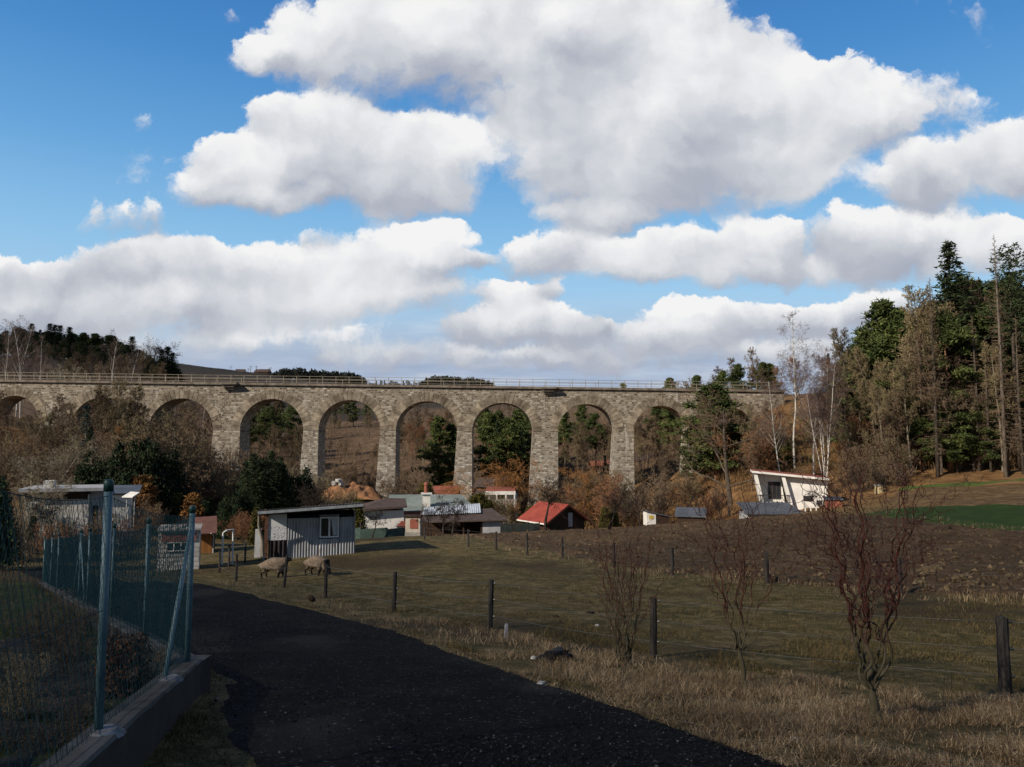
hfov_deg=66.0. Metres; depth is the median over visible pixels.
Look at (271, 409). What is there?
pine tree
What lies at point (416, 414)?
bare tree
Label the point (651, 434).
bare tree
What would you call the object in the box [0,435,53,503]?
bare shrub
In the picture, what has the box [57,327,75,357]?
spruce tree
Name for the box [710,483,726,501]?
bare shrub
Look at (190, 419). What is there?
bare tree
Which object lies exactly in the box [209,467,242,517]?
bare shrub
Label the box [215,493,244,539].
yew shrub
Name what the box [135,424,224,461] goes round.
bare shrub
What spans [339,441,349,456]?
bare tree
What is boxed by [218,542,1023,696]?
wire fence
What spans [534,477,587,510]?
bare shrub
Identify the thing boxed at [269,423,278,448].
bare tree
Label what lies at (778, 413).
bare tree
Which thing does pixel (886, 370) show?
bare tree
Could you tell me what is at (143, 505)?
bare shrub
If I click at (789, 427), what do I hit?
bare shrub
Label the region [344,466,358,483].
bare shrub
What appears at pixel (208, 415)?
bare tree
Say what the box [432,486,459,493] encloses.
house
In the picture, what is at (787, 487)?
white chalet
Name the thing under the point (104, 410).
bare tree
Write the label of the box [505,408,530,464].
pine tree
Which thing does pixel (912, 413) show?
pine tree
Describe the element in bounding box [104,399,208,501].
bare shrub
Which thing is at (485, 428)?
pine tree
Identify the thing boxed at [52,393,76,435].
bare tree
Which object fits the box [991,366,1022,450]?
bare tree
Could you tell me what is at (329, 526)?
window
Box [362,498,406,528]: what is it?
white house
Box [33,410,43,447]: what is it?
bare tree
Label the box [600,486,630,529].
fruit tree
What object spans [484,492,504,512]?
bare shrub
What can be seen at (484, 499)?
thuja shrub
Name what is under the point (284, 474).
spruce tree
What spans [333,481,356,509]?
bare shrub
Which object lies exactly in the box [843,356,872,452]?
bare tree
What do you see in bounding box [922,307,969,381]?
bare tree
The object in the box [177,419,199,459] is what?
bare tree
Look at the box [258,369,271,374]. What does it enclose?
house
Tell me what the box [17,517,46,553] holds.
bare shrub
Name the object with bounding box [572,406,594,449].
pine tree
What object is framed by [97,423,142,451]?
willow tree
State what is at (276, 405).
bare tree
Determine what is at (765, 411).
bare tree
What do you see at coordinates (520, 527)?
board fence
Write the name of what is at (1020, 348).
bare tree
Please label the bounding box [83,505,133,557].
bare shrub
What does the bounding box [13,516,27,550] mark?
bare shrub
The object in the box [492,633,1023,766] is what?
weed stalks
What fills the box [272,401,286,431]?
pine tree
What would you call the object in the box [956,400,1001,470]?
pine tree
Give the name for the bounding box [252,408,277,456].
pine tree
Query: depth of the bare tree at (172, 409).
141.09 m
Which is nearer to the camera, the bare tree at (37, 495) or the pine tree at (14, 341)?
the bare tree at (37, 495)
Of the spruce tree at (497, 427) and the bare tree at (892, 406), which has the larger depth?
the spruce tree at (497, 427)
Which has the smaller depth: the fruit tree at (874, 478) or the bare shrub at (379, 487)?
the fruit tree at (874, 478)
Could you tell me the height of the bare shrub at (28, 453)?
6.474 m
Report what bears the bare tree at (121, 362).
on the ground at (430, 564)
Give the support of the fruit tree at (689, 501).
on the ground at (430, 564)
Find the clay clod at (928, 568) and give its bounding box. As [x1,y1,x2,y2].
[916,566,935,571]
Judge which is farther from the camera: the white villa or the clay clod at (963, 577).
the white villa
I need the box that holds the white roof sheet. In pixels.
[122,492,139,525]
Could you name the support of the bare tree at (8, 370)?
on the ground at (430, 564)
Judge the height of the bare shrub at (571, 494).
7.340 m
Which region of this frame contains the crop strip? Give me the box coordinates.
[863,504,1023,529]
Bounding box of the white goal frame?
[221,529,233,564]
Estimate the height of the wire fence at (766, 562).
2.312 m
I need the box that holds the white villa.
[474,486,516,523]
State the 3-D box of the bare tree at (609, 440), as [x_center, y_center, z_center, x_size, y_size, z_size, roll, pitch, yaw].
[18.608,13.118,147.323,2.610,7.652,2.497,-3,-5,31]
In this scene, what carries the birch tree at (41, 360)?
on the ground at (430, 564)
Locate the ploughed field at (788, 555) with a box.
[450,513,1023,598]
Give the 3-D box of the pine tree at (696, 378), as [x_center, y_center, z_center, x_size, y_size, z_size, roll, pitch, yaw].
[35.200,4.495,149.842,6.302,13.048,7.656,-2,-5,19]
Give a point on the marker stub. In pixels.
(506, 630)
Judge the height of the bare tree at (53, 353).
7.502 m
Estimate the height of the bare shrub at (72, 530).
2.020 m
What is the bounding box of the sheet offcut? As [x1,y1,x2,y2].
[254,529,261,557]
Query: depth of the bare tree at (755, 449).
95.75 m
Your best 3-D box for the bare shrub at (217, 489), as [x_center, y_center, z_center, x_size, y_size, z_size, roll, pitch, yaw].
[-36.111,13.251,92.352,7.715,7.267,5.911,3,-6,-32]
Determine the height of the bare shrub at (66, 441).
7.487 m
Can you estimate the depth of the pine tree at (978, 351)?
96.63 m
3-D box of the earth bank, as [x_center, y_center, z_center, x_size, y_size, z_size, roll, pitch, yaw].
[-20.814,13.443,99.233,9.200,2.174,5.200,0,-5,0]
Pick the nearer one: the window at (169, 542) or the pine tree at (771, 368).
the window at (169, 542)
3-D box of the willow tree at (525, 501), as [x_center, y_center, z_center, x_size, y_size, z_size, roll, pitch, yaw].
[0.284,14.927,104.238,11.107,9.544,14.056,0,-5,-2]
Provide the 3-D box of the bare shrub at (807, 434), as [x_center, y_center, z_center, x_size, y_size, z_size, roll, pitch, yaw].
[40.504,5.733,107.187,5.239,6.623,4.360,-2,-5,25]
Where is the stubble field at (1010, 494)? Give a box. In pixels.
[881,483,1023,507]
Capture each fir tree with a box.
[978,242,1023,468]
[1001,253,1023,348]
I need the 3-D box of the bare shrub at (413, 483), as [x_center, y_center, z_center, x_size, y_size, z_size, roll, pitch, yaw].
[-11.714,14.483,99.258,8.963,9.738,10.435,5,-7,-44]
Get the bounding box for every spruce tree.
[18,323,38,351]
[38,323,58,354]
[42,324,61,358]
[51,325,64,353]
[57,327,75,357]
[64,338,72,358]
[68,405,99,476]
[80,426,98,470]
[99,337,106,356]
[99,345,105,366]
[122,336,143,364]
[148,349,168,380]
[156,346,182,381]
[165,352,186,381]
[238,471,257,517]
[239,453,271,528]
[255,450,289,531]
[271,464,295,508]
[331,409,338,426]
[363,405,368,424]
[487,422,505,476]
[513,428,529,499]
[600,455,607,482]
[918,240,987,464]
[971,280,987,302]
[982,280,1007,311]
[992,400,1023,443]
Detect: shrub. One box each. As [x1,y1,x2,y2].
[0,412,16,436]
[0,421,18,446]
[0,431,20,473]
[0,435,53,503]
[0,441,24,495]
[0,442,33,496]
[0,443,53,493]
[0,451,23,494]
[0,475,27,553]
[0,476,30,569]
[0,631,14,676]
[0,647,39,697]
[0,648,57,719]
[3,425,28,443]
[9,426,40,457]
[13,508,34,532]
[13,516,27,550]
[13,529,42,565]
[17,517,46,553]
[20,412,52,456]
[21,445,73,483]
[24,515,41,552]
[25,447,69,483]
[26,597,114,642]
[30,413,94,474]
[31,519,76,555]
[38,423,67,452]
[39,511,78,540]
[41,447,97,484]
[42,418,99,477]
[45,413,128,462]
[54,430,125,475]
[54,519,92,551]
[57,407,154,471]
[61,524,97,549]
[70,457,103,484]
[71,439,133,467]
[72,448,123,484]
[80,509,120,554]
[82,420,191,481]
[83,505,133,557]
[91,417,163,451]
[91,631,165,697]
[95,434,125,462]
[100,437,170,520]
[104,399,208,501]
[111,515,151,558]
[112,403,178,440]
[113,471,133,484]
[120,425,180,451]
[123,416,225,507]
[123,417,163,454]
[131,474,169,530]
[132,482,166,532]
[132,493,152,527]
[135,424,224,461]
[135,503,171,530]
[141,439,190,527]
[161,401,224,460]
[161,486,186,520]
[162,436,215,502]
[167,492,184,523]
[171,492,205,523]
[173,442,248,515]
[174,451,241,512]
[175,441,225,501]
[191,466,238,514]
[192,442,244,510]
[201,499,213,515]
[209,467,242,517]
[215,444,273,490]
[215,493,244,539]
[217,512,248,540]
[218,456,267,501]
[221,488,253,534]
[230,456,295,534]
[230,512,264,542]
[233,508,265,541]
[246,506,263,545]
[273,455,319,507]
[287,462,335,504]
[293,477,343,509]
[313,468,335,504]
[314,476,362,509]
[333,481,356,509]
[334,461,350,478]
[344,463,400,501]
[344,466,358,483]
[348,476,392,502]
[353,498,367,528]
[362,469,427,497]
[393,472,434,494]
[397,460,437,494]
[400,469,413,493]
[416,482,434,493]
[468,494,480,507]
[473,492,485,508]
[482,497,489,507]
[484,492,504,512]
[485,492,502,510]
[486,499,494,509]
[490,493,513,523]
[497,493,524,523]
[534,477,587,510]
[536,467,584,502]
[556,471,635,525]
[557,460,621,527]
[558,469,581,491]
[572,475,607,528]
[597,506,612,527]
[598,469,644,526]
[599,471,632,524]
[609,505,621,526]
[618,484,655,525]
[621,462,673,518]
[634,463,647,483]
[651,475,676,505]
[663,378,698,428]
[666,484,681,503]
[670,468,701,501]
[683,475,702,499]
[697,492,729,519]
[708,419,789,477]
[710,414,760,462]
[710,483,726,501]
[733,410,798,465]
[750,420,801,441]
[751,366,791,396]
[769,434,795,468]
[779,416,796,446]
[791,403,828,448]
[797,423,819,442]
[830,440,850,455]
[831,445,882,492]
[835,444,872,471]
[838,421,872,460]
[842,413,905,463]
[843,438,891,488]
[844,544,902,607]
[848,419,879,453]
[855,421,913,479]
[865,445,916,484]
[878,453,920,485]
[892,429,930,470]
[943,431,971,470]
[970,433,998,468]
[993,427,1016,466]
[997,439,1016,465]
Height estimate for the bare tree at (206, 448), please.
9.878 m
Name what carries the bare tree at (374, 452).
on the ground at (430, 564)
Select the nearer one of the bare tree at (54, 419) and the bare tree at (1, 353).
the bare tree at (54, 419)
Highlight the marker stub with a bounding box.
[504,624,507,637]
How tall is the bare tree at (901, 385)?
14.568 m
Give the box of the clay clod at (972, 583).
[969,581,979,585]
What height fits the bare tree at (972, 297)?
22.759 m
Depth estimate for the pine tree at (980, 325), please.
98.60 m
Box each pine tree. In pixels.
[0,331,13,353]
[0,334,9,351]
[6,328,27,347]
[7,336,25,352]
[23,333,39,347]
[24,340,35,353]
[34,332,46,342]
[68,333,80,355]
[72,342,87,358]
[78,332,91,351]
[81,336,90,352]
[83,333,103,363]
[91,345,103,361]
[95,335,120,368]
[100,335,122,368]
[105,347,116,362]
[116,343,126,357]
[249,414,258,445]
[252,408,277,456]
[254,403,270,415]
[265,406,282,449]
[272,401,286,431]
[275,403,302,455]
[335,405,343,414]
[341,402,352,429]
[347,402,360,426]
[361,404,374,418]
[409,416,455,485]
[438,423,476,485]
[474,408,496,471]
[474,411,506,476]
[481,416,529,476]
[486,410,503,445]
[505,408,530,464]
[505,412,530,475]
[516,414,531,472]
[558,411,576,473]
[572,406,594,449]
[582,413,607,473]
[642,407,665,446]
[657,409,679,451]
[660,382,764,484]
[662,377,676,429]
[675,416,712,483]
[688,375,711,429]
[712,370,729,388]
[722,416,748,468]
[727,363,750,415]
[746,361,778,389]
[760,363,781,387]
[827,358,886,443]
[839,296,912,426]
[841,327,875,412]
[848,326,938,448]
[877,352,961,446]
[896,306,908,327]
[903,416,934,470]
[904,370,943,442]
[917,308,983,471]
[921,399,975,472]
[925,438,945,464]
[936,276,990,299]
[941,323,1006,463]
[956,354,1011,465]
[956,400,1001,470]
[959,321,1023,432]
[962,303,1011,436]
[970,279,1023,425]
[992,323,1023,441]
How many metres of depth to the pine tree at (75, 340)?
323.61 m
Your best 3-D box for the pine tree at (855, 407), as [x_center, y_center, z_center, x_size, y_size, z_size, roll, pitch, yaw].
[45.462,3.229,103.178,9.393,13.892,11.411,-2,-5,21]
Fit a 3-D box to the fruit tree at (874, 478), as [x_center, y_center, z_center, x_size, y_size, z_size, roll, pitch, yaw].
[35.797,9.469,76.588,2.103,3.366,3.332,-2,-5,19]
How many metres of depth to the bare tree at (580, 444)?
146.62 m
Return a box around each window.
[167,542,185,551]
[319,516,338,537]
[768,482,780,498]
[803,496,812,500]
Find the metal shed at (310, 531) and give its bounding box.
[257,502,362,560]
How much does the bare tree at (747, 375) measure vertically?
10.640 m
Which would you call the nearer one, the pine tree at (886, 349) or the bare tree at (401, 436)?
the pine tree at (886, 349)
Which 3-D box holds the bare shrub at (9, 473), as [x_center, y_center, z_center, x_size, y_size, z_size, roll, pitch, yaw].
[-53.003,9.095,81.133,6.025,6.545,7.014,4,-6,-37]
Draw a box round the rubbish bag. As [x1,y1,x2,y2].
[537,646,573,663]
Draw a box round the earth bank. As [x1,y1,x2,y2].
[323,482,384,499]
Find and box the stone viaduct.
[0,372,784,505]
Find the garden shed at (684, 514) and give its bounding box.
[675,507,706,522]
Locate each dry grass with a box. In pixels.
[212,580,1023,766]
[427,510,1023,605]
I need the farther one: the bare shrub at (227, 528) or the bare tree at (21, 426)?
the bare tree at (21, 426)
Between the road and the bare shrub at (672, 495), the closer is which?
the road
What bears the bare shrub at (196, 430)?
on the ground at (430, 564)
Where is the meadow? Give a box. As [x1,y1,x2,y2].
[896,478,1023,490]
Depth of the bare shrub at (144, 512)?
57.31 m
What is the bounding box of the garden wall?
[38,582,210,766]
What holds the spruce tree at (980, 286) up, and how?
on the ground at (430, 564)
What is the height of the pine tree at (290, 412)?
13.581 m
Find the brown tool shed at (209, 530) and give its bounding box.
[195,516,216,552]
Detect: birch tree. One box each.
[0,315,41,417]
[0,319,23,378]
[0,320,44,416]
[21,336,52,379]
[88,328,128,404]
[118,341,146,408]
[196,406,210,446]
[756,378,796,470]
[772,310,815,469]
[785,339,848,473]
[787,349,856,484]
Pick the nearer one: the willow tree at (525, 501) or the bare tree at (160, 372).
the willow tree at (525, 501)
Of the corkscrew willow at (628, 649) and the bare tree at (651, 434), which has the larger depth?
the bare tree at (651, 434)
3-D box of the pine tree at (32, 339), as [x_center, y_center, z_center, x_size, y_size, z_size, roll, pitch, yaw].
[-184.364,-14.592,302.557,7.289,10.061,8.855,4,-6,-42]
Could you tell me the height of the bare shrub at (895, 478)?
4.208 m
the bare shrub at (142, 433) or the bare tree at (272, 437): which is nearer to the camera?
the bare shrub at (142, 433)
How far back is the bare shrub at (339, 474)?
151.58 m
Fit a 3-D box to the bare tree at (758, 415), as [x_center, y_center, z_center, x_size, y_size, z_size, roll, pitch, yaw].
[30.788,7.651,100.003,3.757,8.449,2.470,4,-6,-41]
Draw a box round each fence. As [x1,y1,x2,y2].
[0,479,195,766]
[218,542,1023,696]
[355,522,404,538]
[424,527,1023,593]
[500,521,539,532]
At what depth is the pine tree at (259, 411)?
210.20 m
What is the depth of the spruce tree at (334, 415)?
232.88 m
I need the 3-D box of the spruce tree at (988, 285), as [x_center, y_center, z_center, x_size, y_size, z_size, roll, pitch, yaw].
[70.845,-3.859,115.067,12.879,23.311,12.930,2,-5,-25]
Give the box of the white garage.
[19,480,141,545]
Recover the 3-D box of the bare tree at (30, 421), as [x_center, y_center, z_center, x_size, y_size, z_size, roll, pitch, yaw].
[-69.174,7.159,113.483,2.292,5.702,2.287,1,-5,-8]
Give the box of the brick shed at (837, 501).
[822,496,843,508]
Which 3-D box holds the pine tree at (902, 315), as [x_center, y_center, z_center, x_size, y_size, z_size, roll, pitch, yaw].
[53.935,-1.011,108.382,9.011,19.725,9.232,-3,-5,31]
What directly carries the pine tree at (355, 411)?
on the ground at (430, 564)
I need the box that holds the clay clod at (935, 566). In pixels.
[931,564,939,568]
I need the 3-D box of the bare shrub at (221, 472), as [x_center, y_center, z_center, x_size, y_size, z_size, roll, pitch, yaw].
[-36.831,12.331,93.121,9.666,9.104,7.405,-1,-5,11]
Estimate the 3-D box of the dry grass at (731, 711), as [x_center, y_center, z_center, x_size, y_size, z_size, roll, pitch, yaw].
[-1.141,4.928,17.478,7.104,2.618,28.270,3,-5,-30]
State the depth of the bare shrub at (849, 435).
98.09 m
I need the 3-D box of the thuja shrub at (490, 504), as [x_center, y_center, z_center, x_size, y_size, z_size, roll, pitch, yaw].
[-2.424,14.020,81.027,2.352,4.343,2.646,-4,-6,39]
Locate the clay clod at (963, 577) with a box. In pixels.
[951,573,972,579]
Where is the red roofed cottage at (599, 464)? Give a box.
[588,461,609,472]
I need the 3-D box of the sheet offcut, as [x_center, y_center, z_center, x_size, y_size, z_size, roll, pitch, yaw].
[-12.421,7.888,38.524,0.320,1.580,0.080,0,-5,0]
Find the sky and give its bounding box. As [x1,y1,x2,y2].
[0,0,1023,393]
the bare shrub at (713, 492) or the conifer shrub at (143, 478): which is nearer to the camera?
the conifer shrub at (143, 478)
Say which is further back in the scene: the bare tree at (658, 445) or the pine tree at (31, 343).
the pine tree at (31, 343)
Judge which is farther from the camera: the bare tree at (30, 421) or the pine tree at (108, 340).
the pine tree at (108, 340)
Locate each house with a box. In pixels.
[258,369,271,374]
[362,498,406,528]
[389,482,470,527]
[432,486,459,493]
[473,477,509,490]
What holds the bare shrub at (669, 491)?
on the ground at (430, 564)
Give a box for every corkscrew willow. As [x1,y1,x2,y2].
[557,472,679,664]
[659,447,816,688]
[741,399,994,720]
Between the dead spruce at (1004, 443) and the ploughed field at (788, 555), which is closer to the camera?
the ploughed field at (788, 555)
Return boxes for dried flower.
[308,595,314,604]
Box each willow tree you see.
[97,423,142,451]
[438,458,536,514]
[442,454,555,511]
[473,463,546,522]
[482,491,517,523]
[501,498,522,523]
[529,466,602,517]
[545,469,610,523]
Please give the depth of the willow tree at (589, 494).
91.26 m
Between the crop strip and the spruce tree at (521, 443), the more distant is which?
the spruce tree at (521, 443)
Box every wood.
[271,367,367,383]
[369,380,426,384]
[425,375,494,385]
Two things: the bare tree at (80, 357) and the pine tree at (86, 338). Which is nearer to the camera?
the bare tree at (80, 357)
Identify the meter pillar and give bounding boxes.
[404,515,422,535]
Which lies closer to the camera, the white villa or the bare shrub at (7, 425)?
the white villa
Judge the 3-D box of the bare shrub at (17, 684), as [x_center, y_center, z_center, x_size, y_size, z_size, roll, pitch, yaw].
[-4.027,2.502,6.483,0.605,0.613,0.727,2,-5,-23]
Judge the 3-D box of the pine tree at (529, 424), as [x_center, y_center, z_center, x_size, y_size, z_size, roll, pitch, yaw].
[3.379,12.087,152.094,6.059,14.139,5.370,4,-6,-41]
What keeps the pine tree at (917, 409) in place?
on the ground at (430, 564)
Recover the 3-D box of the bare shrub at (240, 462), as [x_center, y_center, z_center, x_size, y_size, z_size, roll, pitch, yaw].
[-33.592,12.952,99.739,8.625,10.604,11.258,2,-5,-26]
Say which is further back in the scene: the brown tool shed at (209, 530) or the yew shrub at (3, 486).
the brown tool shed at (209, 530)
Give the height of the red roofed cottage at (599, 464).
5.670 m
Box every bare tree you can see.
[0,349,6,375]
[0,354,21,378]
[0,390,17,425]
[0,410,43,448]
[0,415,10,449]
[3,351,23,379]
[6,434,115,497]
[12,478,77,529]
[14,415,26,437]
[25,415,36,435]
[27,345,42,377]
[30,345,48,376]
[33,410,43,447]
[34,360,48,379]
[37,412,53,447]
[43,348,50,362]
[43,364,115,403]
[47,345,56,363]
[48,402,73,441]
[48,406,59,439]
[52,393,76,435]
[55,347,67,364]
[55,352,65,369]
[55,352,81,375]
[58,357,74,379]
[62,362,80,379]
[67,414,93,452]
[68,402,79,435]
[74,353,88,377]
[76,354,93,380]
[82,389,108,441]
[88,345,93,360]
[90,353,109,374]
[93,384,120,437]
[93,398,119,431]
[94,361,107,380]
[101,357,117,378]
[103,377,137,440]
[112,397,132,441]
[113,355,127,379]
[116,354,125,373]
[116,398,140,428]
[118,357,134,380]
[120,384,145,438]
[126,350,152,379]
[127,365,147,380]
[128,401,148,437]
[133,403,151,433]
[135,339,163,367]
[138,333,159,373]
[144,364,159,380]
[150,361,167,381]
[154,342,182,359]
[163,378,193,442]
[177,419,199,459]
[179,402,189,419]
[183,401,196,422]
[183,409,192,428]
[194,441,214,486]
[199,412,211,446]
[257,435,265,456]
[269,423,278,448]
[271,401,280,417]
[274,401,287,438]
[275,428,285,456]
[282,428,295,474]
[285,443,298,475]
[291,427,302,461]
[326,417,336,435]
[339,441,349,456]
[360,410,378,434]
[369,443,378,461]
[400,418,410,457]
[400,429,406,456]
[401,423,413,461]
[402,415,422,463]
[404,411,414,437]
[407,423,425,474]
[411,405,422,420]
[414,418,429,465]
[422,403,429,421]
[425,418,440,465]
[442,409,454,429]
[506,405,513,419]
[558,439,571,476]
[569,435,583,473]
[570,422,580,460]
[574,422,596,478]
[585,413,598,459]
[596,432,606,475]
[600,424,610,462]
[606,434,610,455]
[634,414,646,444]
[634,423,645,464]
[634,434,645,470]
[640,417,654,446]
[640,426,656,467]
[652,415,662,449]
[653,447,678,497]
[656,438,662,455]
[660,383,807,515]
[708,366,721,383]
[725,357,735,387]
[738,424,766,490]
[741,411,764,446]
[743,347,770,387]
[745,404,754,427]
[746,364,760,388]
[759,405,785,437]
[760,399,777,424]
[772,366,786,405]
[773,407,788,434]
[787,355,809,407]
[791,389,801,425]
[816,358,831,384]
[823,367,855,443]
[826,327,857,446]
[842,346,888,464]
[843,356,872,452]
[862,383,895,464]
[870,358,911,447]
[872,389,906,458]
[883,392,906,446]
[889,284,945,468]
[889,357,921,473]
[901,330,978,473]
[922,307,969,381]
[924,299,960,379]
[938,341,992,469]
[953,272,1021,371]
[956,283,980,313]
[957,289,1008,378]
[967,340,1016,471]
[987,288,1023,375]
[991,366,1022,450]
[1014,310,1023,354]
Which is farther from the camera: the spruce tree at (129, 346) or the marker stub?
the spruce tree at (129, 346)
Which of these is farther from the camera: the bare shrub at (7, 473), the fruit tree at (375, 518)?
the bare shrub at (7, 473)
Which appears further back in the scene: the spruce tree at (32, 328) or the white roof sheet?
the spruce tree at (32, 328)
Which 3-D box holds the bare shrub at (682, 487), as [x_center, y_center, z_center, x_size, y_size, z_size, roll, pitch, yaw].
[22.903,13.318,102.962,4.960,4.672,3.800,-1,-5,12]
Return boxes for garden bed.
[0,631,116,766]
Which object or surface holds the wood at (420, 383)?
on the ground at (430, 564)
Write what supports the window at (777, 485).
in the white chalet
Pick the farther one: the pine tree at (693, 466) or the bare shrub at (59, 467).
the pine tree at (693, 466)
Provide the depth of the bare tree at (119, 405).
108.14 m
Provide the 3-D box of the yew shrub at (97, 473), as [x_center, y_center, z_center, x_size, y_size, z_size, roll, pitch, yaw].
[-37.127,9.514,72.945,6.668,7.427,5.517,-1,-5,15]
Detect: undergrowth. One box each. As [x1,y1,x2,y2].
[0,369,680,498]
[584,393,1023,529]
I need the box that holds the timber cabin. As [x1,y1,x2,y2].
[517,501,590,529]
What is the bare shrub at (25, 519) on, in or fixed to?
on the ground at (430, 564)
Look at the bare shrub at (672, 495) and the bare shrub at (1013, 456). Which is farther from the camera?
the bare shrub at (672, 495)
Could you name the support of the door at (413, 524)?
in the meter pillar
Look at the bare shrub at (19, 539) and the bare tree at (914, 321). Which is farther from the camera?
the bare tree at (914, 321)
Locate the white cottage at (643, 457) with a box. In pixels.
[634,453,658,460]
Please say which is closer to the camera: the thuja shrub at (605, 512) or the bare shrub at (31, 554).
the bare shrub at (31, 554)
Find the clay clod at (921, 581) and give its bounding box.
[915,580,926,583]
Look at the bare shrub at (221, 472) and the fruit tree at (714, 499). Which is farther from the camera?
the bare shrub at (221, 472)
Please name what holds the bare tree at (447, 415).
on the ground at (430, 564)
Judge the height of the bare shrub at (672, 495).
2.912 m
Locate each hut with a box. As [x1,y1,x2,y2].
[157,523,202,570]
[642,510,670,524]
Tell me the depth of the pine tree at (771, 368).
150.26 m
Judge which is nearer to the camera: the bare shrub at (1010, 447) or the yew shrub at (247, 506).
the yew shrub at (247, 506)
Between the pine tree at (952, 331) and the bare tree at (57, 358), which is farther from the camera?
the bare tree at (57, 358)
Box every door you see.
[92,506,97,525]
[212,534,214,551]
[410,519,417,528]
[568,513,572,526]
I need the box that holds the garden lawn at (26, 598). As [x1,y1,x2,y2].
[0,582,148,766]
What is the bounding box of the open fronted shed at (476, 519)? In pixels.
[420,503,506,535]
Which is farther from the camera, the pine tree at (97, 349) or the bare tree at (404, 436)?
the pine tree at (97, 349)
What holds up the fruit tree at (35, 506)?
on the ground at (430, 564)
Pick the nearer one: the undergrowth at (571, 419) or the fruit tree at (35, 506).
the fruit tree at (35, 506)
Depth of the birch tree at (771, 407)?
91.73 m
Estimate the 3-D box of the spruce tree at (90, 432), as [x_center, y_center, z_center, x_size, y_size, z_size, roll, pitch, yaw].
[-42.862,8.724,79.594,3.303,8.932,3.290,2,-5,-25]
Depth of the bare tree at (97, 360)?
216.23 m
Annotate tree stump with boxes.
[874,485,883,493]
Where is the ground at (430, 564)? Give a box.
[0,356,1023,766]
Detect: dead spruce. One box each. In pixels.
[921,277,951,477]
[966,316,990,471]
[977,339,999,471]
[986,236,1022,476]
[990,299,1023,473]
[1007,317,1023,473]
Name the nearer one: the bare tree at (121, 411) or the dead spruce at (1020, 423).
the dead spruce at (1020, 423)
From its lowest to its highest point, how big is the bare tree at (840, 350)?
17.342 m
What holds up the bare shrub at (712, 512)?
on the ground at (430, 564)
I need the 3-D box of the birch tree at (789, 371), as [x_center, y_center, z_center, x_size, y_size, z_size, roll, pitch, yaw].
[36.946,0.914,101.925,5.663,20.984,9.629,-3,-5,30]
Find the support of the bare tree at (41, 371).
on the ground at (430, 564)
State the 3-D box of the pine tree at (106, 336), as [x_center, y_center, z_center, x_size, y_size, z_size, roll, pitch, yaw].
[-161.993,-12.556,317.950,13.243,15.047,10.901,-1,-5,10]
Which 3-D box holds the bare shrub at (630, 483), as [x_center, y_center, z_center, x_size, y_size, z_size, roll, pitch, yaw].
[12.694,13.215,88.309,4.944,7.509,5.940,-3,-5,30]
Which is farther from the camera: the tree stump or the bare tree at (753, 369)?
the bare tree at (753, 369)
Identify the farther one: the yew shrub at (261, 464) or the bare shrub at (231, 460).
the bare shrub at (231, 460)
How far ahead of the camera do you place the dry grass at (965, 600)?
25.14 m
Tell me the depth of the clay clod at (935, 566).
27.75 m
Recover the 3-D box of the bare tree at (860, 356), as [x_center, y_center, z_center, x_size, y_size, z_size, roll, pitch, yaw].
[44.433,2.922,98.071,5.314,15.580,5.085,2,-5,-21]
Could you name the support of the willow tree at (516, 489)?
on the ground at (430, 564)
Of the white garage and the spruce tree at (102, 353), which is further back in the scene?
the spruce tree at (102, 353)
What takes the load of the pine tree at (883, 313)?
on the ground at (430, 564)
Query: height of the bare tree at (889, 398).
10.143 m
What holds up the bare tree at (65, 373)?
on the ground at (430, 564)
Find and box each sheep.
[257,557,291,578]
[303,555,330,575]
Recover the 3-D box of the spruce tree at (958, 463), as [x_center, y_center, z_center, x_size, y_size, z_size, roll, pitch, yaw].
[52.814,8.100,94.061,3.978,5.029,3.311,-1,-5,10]
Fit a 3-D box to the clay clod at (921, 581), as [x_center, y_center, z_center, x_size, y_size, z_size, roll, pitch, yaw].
[12.548,6.091,24.235,0.312,0.102,0.278,0,-5,0]
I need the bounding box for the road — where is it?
[20,566,791,766]
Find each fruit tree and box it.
[30,498,79,531]
[364,507,390,537]
[411,503,439,535]
[435,494,460,535]
[447,497,469,534]
[536,476,569,529]
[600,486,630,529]
[612,488,649,525]
[651,495,672,515]
[671,488,703,515]
[709,495,728,519]
[805,490,819,506]
[827,483,843,495]
[837,475,864,503]
[845,469,866,498]
[869,464,893,494]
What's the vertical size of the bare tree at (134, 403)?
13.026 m
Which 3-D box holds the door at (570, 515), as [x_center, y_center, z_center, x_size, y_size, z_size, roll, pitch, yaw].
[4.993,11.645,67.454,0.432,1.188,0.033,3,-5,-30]
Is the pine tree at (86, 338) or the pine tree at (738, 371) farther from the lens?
the pine tree at (86, 338)
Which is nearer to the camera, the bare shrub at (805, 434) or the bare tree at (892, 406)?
the bare tree at (892, 406)
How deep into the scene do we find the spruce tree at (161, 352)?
265.88 m
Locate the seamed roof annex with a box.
[737,501,818,518]
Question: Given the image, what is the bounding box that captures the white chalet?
[750,469,828,509]

